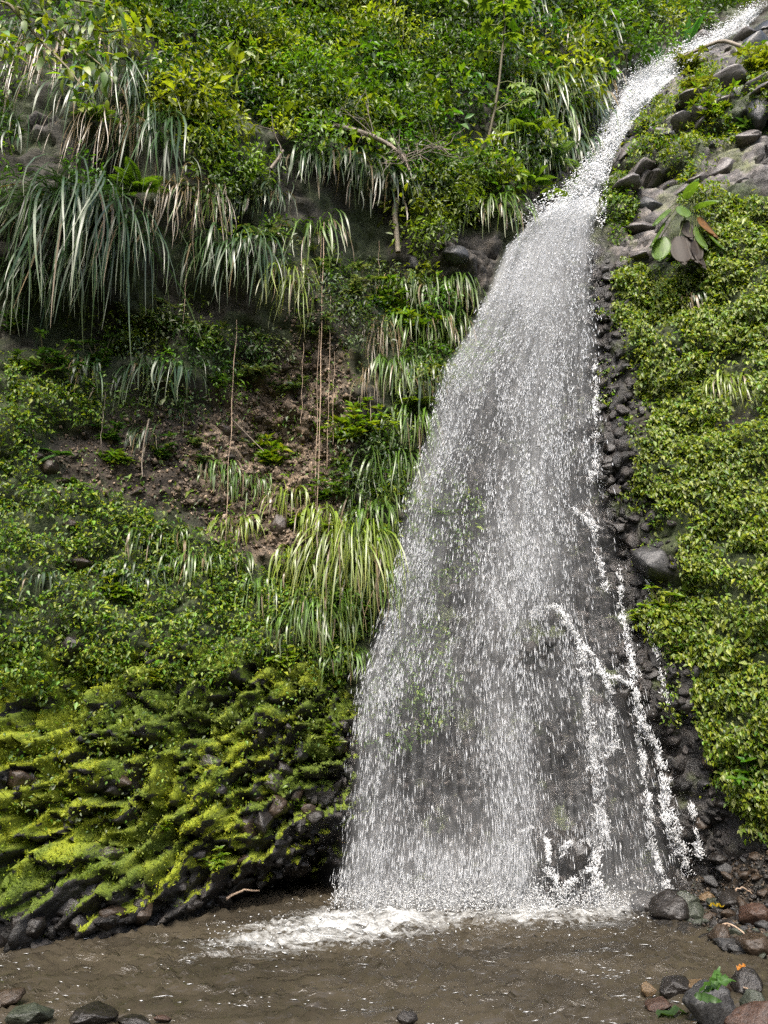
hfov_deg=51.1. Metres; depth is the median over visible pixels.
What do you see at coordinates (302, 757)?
rock
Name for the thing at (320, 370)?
vine
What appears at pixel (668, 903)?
boulder
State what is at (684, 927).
gravel bank
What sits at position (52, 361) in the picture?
shrub
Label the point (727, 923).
stick
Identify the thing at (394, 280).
grass clump
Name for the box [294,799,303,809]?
rock
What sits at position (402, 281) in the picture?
grass clump
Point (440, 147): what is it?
fern
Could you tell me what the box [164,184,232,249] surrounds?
grass clump
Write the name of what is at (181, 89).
shrubbery
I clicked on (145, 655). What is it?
rock
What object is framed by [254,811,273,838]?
rock
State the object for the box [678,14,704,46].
banana plant
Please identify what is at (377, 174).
grass clump
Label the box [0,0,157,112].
tree branch
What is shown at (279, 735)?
rock
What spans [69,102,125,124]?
fern
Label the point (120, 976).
water
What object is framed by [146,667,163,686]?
shrub
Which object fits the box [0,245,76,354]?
grass clump
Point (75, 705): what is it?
ledge leaves
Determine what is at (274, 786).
rock
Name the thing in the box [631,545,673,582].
rock
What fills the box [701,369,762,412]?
grass clump
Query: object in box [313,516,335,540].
shrub
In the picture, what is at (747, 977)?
boulder
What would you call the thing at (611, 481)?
rock
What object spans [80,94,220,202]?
grass clump
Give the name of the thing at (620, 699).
rock
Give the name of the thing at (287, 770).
rock
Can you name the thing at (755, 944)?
boulder
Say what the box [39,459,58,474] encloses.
rock
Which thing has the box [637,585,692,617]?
shrub
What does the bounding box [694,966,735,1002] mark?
fallen leaf
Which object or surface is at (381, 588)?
grass clump
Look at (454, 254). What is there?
rock
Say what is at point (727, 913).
stone
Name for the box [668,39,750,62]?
branch
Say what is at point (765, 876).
stone
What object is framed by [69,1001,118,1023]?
boulder
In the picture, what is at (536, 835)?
rock
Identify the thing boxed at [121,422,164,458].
grass clump
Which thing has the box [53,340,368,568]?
scar weeds
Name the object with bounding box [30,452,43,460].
rock
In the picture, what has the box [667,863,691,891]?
boulder
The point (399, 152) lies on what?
branch
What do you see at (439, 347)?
shrubbery
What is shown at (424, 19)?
grass clump
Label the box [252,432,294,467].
shrub
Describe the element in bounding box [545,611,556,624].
rock
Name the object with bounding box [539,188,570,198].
leafy plant
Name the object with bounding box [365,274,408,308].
shrub
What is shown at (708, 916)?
stone
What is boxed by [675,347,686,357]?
rock
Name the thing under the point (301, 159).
grass clump
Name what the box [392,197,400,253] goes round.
branch
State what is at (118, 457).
shrub
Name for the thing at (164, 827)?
shrub
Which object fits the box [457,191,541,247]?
grass clump
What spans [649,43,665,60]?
leafy plant
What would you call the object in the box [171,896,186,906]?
rock
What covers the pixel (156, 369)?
grass clump
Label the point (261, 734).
rock
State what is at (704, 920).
stone
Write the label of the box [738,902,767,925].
boulder
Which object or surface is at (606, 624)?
rubble
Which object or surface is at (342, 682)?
shrub
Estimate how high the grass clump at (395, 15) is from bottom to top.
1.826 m
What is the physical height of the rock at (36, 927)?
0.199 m
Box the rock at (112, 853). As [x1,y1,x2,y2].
[98,846,124,860]
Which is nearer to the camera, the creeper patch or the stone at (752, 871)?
the stone at (752, 871)
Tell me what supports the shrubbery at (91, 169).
on the cliff
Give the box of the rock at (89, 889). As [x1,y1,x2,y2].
[79,883,99,897]
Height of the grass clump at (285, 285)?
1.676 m
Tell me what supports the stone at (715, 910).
on the gravel bank
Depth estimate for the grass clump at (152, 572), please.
9.83 m
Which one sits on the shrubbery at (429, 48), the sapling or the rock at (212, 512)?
the sapling
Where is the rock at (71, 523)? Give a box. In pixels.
[63,519,77,527]
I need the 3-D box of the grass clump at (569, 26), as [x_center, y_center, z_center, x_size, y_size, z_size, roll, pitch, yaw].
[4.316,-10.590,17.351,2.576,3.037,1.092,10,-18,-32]
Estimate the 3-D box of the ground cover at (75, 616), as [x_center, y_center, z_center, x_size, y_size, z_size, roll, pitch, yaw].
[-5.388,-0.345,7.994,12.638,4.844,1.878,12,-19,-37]
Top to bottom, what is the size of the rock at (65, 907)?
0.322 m
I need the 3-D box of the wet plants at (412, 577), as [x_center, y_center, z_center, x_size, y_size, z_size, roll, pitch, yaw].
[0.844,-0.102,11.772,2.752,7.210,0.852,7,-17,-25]
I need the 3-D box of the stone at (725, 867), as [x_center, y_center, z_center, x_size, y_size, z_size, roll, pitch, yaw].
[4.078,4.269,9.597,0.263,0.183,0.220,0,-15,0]
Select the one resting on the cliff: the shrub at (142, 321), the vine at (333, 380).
the shrub at (142, 321)
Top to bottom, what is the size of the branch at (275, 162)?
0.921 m
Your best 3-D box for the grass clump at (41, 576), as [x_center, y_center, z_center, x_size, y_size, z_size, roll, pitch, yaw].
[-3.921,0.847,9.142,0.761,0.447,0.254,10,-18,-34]
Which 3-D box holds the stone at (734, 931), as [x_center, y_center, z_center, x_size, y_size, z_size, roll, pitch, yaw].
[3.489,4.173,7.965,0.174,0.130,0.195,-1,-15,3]
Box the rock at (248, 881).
[230,875,255,898]
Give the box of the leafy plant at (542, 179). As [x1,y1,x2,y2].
[510,163,556,184]
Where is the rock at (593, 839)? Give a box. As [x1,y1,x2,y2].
[589,837,599,849]
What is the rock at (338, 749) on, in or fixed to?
on the cliff
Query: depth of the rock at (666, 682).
10.39 m
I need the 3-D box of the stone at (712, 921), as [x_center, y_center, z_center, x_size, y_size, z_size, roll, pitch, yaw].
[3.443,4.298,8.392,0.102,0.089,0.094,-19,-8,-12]
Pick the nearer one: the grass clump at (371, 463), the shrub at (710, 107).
the grass clump at (371, 463)
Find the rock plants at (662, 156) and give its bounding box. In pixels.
[620,40,767,224]
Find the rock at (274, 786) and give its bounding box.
[262,770,283,794]
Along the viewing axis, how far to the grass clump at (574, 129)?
14.97 m
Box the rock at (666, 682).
[660,679,674,689]
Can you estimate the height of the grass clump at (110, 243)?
1.957 m
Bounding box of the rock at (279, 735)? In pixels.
[272,732,284,746]
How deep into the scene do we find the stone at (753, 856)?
9.15 m
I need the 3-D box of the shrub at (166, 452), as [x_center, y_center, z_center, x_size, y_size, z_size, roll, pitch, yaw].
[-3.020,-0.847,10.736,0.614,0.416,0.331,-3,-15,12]
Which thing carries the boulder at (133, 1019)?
in the water
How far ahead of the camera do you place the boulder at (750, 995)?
5.87 m
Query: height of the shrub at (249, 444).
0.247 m
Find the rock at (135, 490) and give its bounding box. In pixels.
[130,485,143,494]
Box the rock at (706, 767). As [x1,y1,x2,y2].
[701,750,719,771]
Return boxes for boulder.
[0,987,25,1007]
[4,1002,54,1023]
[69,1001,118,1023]
[116,1014,150,1023]
[153,1015,171,1021]
[396,1011,417,1023]
[629,889,655,911]
[641,981,656,997]
[644,996,671,1012]
[648,888,689,920]
[659,975,689,998]
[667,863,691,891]
[677,890,699,903]
[682,979,735,1023]
[688,902,704,918]
[688,979,700,987]
[699,891,715,900]
[707,923,730,940]
[712,937,735,952]
[724,1001,767,1023]
[729,967,762,993]
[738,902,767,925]
[738,932,767,955]
[739,989,765,1005]
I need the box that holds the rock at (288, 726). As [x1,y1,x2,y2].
[283,723,294,733]
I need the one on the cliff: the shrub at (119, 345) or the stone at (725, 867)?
the shrub at (119, 345)
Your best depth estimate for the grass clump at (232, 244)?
11.15 m
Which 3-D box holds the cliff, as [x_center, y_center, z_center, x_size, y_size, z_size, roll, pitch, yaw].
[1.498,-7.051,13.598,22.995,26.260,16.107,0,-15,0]
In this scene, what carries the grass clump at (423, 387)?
on the cliff
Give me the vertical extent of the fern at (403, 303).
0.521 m
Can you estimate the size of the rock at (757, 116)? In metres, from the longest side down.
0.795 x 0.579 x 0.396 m
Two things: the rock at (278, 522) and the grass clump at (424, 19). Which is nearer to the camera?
the rock at (278, 522)
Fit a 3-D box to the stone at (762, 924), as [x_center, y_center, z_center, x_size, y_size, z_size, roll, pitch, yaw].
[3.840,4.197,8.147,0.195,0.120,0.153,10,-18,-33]
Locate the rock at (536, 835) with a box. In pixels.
[518,828,551,858]
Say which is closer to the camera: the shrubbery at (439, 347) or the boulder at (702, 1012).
the boulder at (702, 1012)
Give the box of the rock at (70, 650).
[58,636,84,659]
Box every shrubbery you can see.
[0,0,142,207]
[58,178,420,508]
[77,0,495,164]
[104,0,446,214]
[283,0,566,266]
[309,259,469,634]
[411,0,679,76]
[629,0,758,65]
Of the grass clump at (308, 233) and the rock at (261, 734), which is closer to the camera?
the rock at (261, 734)
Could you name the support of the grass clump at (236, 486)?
on the cliff
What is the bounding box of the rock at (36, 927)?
[26,915,47,938]
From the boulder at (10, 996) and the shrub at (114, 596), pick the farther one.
the shrub at (114, 596)
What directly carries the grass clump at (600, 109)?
on the cliff
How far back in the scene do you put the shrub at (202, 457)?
10.95 m
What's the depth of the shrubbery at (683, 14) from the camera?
20.05 m
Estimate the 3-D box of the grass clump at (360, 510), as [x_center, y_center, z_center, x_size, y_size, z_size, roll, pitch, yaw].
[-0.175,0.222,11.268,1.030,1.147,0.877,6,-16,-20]
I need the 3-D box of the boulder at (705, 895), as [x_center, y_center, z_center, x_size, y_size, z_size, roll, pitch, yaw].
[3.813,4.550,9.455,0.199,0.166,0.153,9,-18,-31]
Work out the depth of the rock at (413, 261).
13.14 m
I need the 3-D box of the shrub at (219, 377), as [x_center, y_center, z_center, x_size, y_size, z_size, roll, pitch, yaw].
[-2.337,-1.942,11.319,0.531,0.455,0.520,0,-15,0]
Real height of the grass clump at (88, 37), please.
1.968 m
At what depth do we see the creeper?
10.89 m
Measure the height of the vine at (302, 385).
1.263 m
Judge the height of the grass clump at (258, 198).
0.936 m
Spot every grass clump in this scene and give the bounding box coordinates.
[0,3,122,78]
[0,33,79,123]
[0,103,41,156]
[0,143,200,353]
[0,207,38,242]
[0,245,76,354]
[6,568,62,597]
[13,40,186,162]
[30,175,178,332]
[37,101,156,174]
[53,353,102,400]
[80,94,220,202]
[87,561,166,599]
[101,356,209,418]
[114,524,193,562]
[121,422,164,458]
[134,162,235,271]
[154,546,225,589]
[163,222,286,304]
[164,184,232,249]
[196,457,253,503]
[201,550,255,585]
[206,514,266,554]
[218,472,272,511]
[223,180,297,224]
[234,575,293,621]
[242,258,342,344]
[258,479,313,522]
[260,608,334,659]
[261,141,391,209]
[268,542,322,596]
[273,209,353,274]
[275,589,363,664]
[284,507,408,637]
[291,501,348,566]
[305,562,408,641]
[317,643,373,687]
[338,489,414,554]
[340,162,422,228]
[348,445,442,511]
[350,363,387,423]
[354,315,414,369]
[369,353,459,410]
[370,306,468,357]
[373,403,447,467]
[374,271,434,314]
[377,271,407,306]
[378,0,422,48]
[390,360,462,413]
[398,11,467,56]
[404,269,488,320]
[425,308,476,351]
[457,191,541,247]
[488,128,542,164]
[490,106,592,162]
[495,0,565,50]
[504,65,602,114]
[525,131,604,181]
[529,80,618,143]
[545,0,638,53]
[559,57,627,100]
[673,287,711,310]
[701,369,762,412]
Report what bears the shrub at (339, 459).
on the cliff
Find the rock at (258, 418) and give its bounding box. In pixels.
[253,415,262,422]
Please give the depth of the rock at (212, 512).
10.84 m
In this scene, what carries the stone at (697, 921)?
on the gravel bank
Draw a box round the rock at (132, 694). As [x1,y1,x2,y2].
[126,691,139,701]
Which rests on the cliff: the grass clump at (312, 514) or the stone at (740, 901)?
the grass clump at (312, 514)
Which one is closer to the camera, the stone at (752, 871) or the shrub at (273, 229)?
the stone at (752, 871)
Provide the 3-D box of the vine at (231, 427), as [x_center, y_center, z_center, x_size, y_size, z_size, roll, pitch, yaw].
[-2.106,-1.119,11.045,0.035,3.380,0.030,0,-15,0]
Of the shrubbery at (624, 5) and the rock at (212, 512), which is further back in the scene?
the shrubbery at (624, 5)
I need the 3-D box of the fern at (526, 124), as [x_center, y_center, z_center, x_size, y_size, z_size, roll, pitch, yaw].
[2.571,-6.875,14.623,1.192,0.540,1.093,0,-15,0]
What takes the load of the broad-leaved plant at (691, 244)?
on the cliff
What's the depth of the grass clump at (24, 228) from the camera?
10.28 m
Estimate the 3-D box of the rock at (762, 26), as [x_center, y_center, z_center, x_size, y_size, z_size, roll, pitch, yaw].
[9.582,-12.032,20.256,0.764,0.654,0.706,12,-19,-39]
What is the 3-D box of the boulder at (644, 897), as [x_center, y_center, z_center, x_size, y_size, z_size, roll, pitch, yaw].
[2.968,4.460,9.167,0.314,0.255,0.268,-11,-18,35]
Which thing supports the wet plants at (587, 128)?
on the cliff
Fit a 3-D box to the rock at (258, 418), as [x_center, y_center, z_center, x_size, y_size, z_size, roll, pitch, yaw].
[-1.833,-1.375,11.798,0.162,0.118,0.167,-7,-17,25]
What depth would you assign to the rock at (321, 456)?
11.66 m
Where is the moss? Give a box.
[0,640,369,935]
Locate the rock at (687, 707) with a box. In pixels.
[680,698,701,714]
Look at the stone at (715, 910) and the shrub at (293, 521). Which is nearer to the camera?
the stone at (715, 910)
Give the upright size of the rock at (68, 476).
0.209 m
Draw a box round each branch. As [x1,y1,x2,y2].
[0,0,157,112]
[141,419,149,476]
[232,419,263,451]
[252,112,285,169]
[328,84,441,172]
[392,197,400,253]
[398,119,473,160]
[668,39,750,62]
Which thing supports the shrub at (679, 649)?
on the cliff
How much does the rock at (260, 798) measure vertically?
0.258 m
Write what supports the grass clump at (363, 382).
on the cliff
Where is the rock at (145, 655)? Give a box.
[136,650,149,661]
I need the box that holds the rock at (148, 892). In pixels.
[134,862,158,898]
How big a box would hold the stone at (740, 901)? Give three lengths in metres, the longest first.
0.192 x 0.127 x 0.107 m
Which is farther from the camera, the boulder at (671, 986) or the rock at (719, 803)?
the rock at (719, 803)
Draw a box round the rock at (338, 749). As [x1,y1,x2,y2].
[334,735,345,755]
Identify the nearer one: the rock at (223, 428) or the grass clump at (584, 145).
the rock at (223, 428)
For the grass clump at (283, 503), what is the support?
on the cliff
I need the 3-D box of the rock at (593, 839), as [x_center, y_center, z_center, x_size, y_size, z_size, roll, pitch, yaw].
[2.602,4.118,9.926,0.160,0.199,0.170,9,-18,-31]
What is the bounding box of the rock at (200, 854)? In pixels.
[193,849,207,862]
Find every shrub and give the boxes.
[0,305,32,333]
[7,327,89,375]
[79,331,121,371]
[85,338,139,356]
[89,421,126,444]
[98,447,134,464]
[100,574,134,601]
[112,293,163,326]
[142,295,197,333]
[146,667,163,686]
[148,431,178,462]
[154,820,172,833]
[181,429,204,446]
[187,320,231,351]
[188,449,210,465]
[196,359,232,389]
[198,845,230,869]
[227,333,278,380]
[237,433,266,450]
[242,213,290,242]
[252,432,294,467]
[261,642,299,666]
[266,373,310,393]
[287,511,305,528]
[294,308,339,338]
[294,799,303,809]
[298,464,353,501]
[307,241,341,272]
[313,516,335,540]
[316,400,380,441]
[322,724,346,747]
[327,457,365,476]
[331,672,345,688]
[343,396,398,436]
[344,259,376,296]
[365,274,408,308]
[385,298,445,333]
[628,608,646,622]
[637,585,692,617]
[657,628,699,654]
[665,251,675,261]
[671,44,707,74]
[678,65,716,90]
[684,78,746,125]
[725,753,765,789]
[730,115,767,133]
[731,41,767,73]
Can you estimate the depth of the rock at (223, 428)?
11.36 m
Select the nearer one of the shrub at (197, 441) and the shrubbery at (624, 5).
the shrub at (197, 441)
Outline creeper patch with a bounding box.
[599,164,642,245]
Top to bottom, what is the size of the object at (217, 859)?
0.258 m
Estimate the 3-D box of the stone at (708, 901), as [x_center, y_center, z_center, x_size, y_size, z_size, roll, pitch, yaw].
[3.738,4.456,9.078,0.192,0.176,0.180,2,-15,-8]
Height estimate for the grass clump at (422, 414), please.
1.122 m
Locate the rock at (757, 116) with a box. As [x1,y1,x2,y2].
[745,94,767,130]
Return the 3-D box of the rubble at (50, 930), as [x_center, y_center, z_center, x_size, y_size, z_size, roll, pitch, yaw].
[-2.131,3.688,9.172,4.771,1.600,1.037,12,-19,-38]
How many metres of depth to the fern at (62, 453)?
9.95 m
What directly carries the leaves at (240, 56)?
on the cliff
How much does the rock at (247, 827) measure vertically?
0.544 m
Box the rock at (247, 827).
[231,803,256,850]
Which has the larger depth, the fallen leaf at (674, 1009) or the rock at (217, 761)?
the rock at (217, 761)
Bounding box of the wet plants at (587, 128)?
[533,78,631,201]
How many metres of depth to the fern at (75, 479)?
9.95 m
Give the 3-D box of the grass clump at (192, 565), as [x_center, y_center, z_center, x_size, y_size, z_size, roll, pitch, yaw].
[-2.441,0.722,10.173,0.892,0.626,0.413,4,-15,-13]
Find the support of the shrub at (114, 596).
on the cliff
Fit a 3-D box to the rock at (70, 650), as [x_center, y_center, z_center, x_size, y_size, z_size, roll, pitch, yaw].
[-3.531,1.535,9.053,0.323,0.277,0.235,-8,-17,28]
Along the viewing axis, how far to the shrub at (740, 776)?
9.27 m
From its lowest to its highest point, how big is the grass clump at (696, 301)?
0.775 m
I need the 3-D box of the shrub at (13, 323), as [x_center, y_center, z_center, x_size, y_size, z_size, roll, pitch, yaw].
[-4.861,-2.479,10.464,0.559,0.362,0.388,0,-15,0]
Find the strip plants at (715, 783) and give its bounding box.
[591,280,733,799]
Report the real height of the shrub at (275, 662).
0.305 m
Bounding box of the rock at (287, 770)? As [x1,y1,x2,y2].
[273,761,292,778]
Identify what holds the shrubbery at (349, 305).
on the cliff
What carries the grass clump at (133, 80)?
on the cliff
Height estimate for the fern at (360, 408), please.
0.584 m
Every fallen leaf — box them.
[651,1005,687,1017]
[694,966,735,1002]
[709,902,723,906]
[736,963,745,969]
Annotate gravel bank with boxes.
[617,848,767,958]
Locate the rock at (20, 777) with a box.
[6,769,37,788]
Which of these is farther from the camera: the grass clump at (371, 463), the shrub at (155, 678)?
the grass clump at (371, 463)
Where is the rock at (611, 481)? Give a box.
[601,475,617,488]
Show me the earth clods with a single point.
(276, 435)
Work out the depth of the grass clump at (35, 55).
11.24 m
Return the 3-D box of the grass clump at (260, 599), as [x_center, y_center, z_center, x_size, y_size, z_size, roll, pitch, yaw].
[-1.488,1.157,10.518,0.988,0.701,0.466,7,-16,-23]
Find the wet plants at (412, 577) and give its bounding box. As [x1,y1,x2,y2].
[356,308,510,763]
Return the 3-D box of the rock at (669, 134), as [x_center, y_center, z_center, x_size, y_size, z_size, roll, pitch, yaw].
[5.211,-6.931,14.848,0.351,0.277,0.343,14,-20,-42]
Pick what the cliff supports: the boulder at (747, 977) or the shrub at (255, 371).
the shrub at (255, 371)
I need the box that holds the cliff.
[0,0,767,952]
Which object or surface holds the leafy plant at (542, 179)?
on the cliff
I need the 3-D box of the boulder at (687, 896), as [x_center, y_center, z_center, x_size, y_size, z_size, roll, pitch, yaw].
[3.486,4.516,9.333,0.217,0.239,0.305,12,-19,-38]
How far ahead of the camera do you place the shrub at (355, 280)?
12.47 m
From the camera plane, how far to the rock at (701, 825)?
9.79 m
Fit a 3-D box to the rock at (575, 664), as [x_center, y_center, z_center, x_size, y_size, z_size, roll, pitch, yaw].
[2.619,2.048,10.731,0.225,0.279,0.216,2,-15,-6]
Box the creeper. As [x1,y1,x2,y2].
[610,192,767,846]
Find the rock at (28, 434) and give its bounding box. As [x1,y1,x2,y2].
[11,428,32,443]
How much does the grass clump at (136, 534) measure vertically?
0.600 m
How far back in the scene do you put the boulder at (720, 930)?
7.66 m
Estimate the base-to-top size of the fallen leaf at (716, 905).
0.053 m
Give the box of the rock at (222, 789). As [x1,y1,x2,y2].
[214,783,227,794]
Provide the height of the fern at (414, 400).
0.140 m
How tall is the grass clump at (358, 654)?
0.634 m
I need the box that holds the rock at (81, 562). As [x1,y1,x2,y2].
[65,552,94,571]
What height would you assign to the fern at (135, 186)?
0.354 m
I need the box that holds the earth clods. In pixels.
[30,262,366,564]
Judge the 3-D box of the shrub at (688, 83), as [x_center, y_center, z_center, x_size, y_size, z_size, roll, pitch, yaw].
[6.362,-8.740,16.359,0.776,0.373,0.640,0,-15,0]
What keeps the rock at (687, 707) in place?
on the cliff
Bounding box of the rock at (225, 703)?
[223,698,234,705]
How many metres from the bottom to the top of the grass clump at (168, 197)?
1.680 m
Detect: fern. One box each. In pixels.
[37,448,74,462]
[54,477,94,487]
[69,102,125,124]
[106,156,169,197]
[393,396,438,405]
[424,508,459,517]
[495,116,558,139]
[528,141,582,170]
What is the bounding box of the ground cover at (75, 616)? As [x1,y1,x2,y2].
[0,344,378,707]
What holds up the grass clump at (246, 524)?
on the cliff
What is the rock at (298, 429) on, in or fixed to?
on the cliff
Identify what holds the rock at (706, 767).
on the cliff
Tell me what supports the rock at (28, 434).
on the cliff
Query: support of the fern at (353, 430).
on the cliff
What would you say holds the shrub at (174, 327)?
on the cliff
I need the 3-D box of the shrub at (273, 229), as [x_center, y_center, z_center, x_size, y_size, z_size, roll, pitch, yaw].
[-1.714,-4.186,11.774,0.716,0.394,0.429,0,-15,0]
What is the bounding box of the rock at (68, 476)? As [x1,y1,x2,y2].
[60,472,71,485]
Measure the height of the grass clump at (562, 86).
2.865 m
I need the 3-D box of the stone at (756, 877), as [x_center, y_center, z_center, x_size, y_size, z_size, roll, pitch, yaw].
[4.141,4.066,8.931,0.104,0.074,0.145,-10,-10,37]
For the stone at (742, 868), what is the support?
on the gravel bank
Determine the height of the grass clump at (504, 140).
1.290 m
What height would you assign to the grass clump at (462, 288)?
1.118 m
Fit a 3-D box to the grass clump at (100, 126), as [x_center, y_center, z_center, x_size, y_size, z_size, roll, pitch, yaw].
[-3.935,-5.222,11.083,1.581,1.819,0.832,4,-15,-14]
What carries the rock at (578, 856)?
on the cliff
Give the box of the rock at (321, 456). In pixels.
[316,454,323,459]
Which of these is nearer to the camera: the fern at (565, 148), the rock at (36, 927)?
the rock at (36, 927)
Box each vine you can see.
[225,319,236,540]
[300,342,303,423]
[314,231,321,540]
[317,222,324,506]
[327,298,330,459]
[333,352,334,440]
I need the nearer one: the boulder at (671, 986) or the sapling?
the boulder at (671, 986)
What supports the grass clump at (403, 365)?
on the cliff
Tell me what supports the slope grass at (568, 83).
on the cliff
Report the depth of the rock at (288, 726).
9.87 m
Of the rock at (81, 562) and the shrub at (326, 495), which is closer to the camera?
the rock at (81, 562)
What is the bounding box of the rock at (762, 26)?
[753,20,767,31]
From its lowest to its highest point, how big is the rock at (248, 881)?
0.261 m
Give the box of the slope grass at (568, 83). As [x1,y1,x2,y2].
[504,49,612,187]
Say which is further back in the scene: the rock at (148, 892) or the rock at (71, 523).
the rock at (71, 523)
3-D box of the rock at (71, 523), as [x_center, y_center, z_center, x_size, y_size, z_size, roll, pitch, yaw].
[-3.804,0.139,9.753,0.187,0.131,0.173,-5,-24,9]
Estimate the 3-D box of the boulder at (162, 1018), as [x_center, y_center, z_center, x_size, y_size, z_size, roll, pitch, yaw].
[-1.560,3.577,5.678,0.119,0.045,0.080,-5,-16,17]
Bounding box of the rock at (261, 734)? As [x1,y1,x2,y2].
[254,726,265,740]
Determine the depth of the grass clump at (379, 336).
12.33 m
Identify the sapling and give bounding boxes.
[475,0,539,136]
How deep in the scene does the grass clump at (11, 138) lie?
10.78 m
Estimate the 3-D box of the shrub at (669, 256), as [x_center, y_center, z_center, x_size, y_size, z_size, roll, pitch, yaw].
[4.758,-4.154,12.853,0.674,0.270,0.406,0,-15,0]
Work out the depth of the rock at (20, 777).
8.17 m
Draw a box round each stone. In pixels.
[692,919,702,925]
[700,918,708,922]
[703,875,718,886]
[703,912,712,919]
[706,897,720,908]
[709,918,717,924]
[710,907,723,912]
[711,888,717,895]
[715,862,731,873]
[718,888,741,908]
[720,909,735,917]
[721,871,732,881]
[721,919,734,926]
[727,944,742,951]
[729,927,746,935]
[736,896,747,906]
[737,871,749,880]
[739,866,746,870]
[748,852,758,860]
[749,893,758,898]
[750,869,758,873]
[751,873,760,881]
[754,920,767,929]
[757,888,767,898]
[763,873,767,879]
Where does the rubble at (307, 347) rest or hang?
on the cliff
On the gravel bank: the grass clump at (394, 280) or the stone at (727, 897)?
the stone at (727, 897)
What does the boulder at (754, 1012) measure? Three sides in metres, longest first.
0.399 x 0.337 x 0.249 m
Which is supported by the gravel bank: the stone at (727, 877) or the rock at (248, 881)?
the stone at (727, 877)
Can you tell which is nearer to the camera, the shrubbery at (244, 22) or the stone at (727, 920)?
the stone at (727, 920)
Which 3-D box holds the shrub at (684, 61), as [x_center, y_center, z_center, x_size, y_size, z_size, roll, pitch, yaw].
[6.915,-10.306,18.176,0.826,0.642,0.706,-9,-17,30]
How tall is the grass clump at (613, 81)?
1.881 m
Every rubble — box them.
[1,759,369,939]
[182,342,340,558]
[330,256,767,902]
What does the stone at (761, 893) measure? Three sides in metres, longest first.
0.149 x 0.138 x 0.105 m
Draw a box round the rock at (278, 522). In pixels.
[269,514,286,537]
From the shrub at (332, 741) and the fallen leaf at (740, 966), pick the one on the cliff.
the shrub at (332, 741)
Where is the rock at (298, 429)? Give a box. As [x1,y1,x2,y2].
[295,426,302,434]
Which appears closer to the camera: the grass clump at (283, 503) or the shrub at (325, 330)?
the grass clump at (283, 503)
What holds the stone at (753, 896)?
on the gravel bank
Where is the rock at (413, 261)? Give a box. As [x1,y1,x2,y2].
[406,255,425,270]
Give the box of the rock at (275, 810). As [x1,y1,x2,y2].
[267,795,287,817]
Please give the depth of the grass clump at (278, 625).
10.24 m
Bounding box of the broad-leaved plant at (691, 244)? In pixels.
[649,178,725,269]
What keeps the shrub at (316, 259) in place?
on the cliff
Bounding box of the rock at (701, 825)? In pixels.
[693,817,712,830]
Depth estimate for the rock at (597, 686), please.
10.62 m
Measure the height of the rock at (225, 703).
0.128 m
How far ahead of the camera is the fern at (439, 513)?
11.42 m
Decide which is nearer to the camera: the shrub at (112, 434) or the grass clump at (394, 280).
the shrub at (112, 434)
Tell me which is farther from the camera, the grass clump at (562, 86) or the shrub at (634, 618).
the grass clump at (562, 86)
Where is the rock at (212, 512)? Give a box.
[205,509,222,516]
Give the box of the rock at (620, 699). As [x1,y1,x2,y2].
[610,685,631,712]
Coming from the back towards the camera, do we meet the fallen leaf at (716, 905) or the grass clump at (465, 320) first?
the grass clump at (465, 320)
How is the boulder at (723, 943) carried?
on the gravel bank
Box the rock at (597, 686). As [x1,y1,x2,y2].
[589,677,603,691]
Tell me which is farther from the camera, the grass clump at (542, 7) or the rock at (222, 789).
the grass clump at (542, 7)
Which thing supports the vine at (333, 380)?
hanging from the shrubbery at (349, 305)
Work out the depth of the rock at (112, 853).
8.32 m
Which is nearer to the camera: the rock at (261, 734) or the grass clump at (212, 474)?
the rock at (261, 734)
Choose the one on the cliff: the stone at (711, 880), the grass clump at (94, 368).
the grass clump at (94, 368)
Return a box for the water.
[0,880,767,1023]
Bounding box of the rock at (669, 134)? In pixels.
[654,130,676,139]
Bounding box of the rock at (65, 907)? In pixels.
[56,897,79,916]
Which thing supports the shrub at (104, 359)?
on the cliff
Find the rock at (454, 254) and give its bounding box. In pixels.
[442,245,468,264]
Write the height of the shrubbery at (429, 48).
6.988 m
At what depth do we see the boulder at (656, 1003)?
5.91 m
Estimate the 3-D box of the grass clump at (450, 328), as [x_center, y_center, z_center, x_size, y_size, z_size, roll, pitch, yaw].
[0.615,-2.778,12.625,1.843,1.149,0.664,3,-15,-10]
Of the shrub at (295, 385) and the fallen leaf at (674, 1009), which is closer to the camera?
the fallen leaf at (674, 1009)
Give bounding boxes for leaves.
[0,649,344,864]
[119,0,659,228]
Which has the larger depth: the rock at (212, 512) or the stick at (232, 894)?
the rock at (212, 512)
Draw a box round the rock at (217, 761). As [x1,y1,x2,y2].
[195,753,221,770]
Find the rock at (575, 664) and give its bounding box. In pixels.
[572,658,589,674]
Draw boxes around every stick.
[226,889,259,899]
[725,922,744,933]
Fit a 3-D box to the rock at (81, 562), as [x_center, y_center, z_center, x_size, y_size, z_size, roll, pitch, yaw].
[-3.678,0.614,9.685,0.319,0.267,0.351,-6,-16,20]
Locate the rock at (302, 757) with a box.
[294,741,307,763]
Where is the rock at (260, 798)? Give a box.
[246,796,264,802]
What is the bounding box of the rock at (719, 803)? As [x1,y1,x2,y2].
[714,799,728,809]
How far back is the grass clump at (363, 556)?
10.70 m
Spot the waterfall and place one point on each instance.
(578, 200)
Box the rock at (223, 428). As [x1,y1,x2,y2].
[218,425,232,435]
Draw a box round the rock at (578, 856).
[556,830,591,875]
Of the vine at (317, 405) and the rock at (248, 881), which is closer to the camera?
the rock at (248, 881)

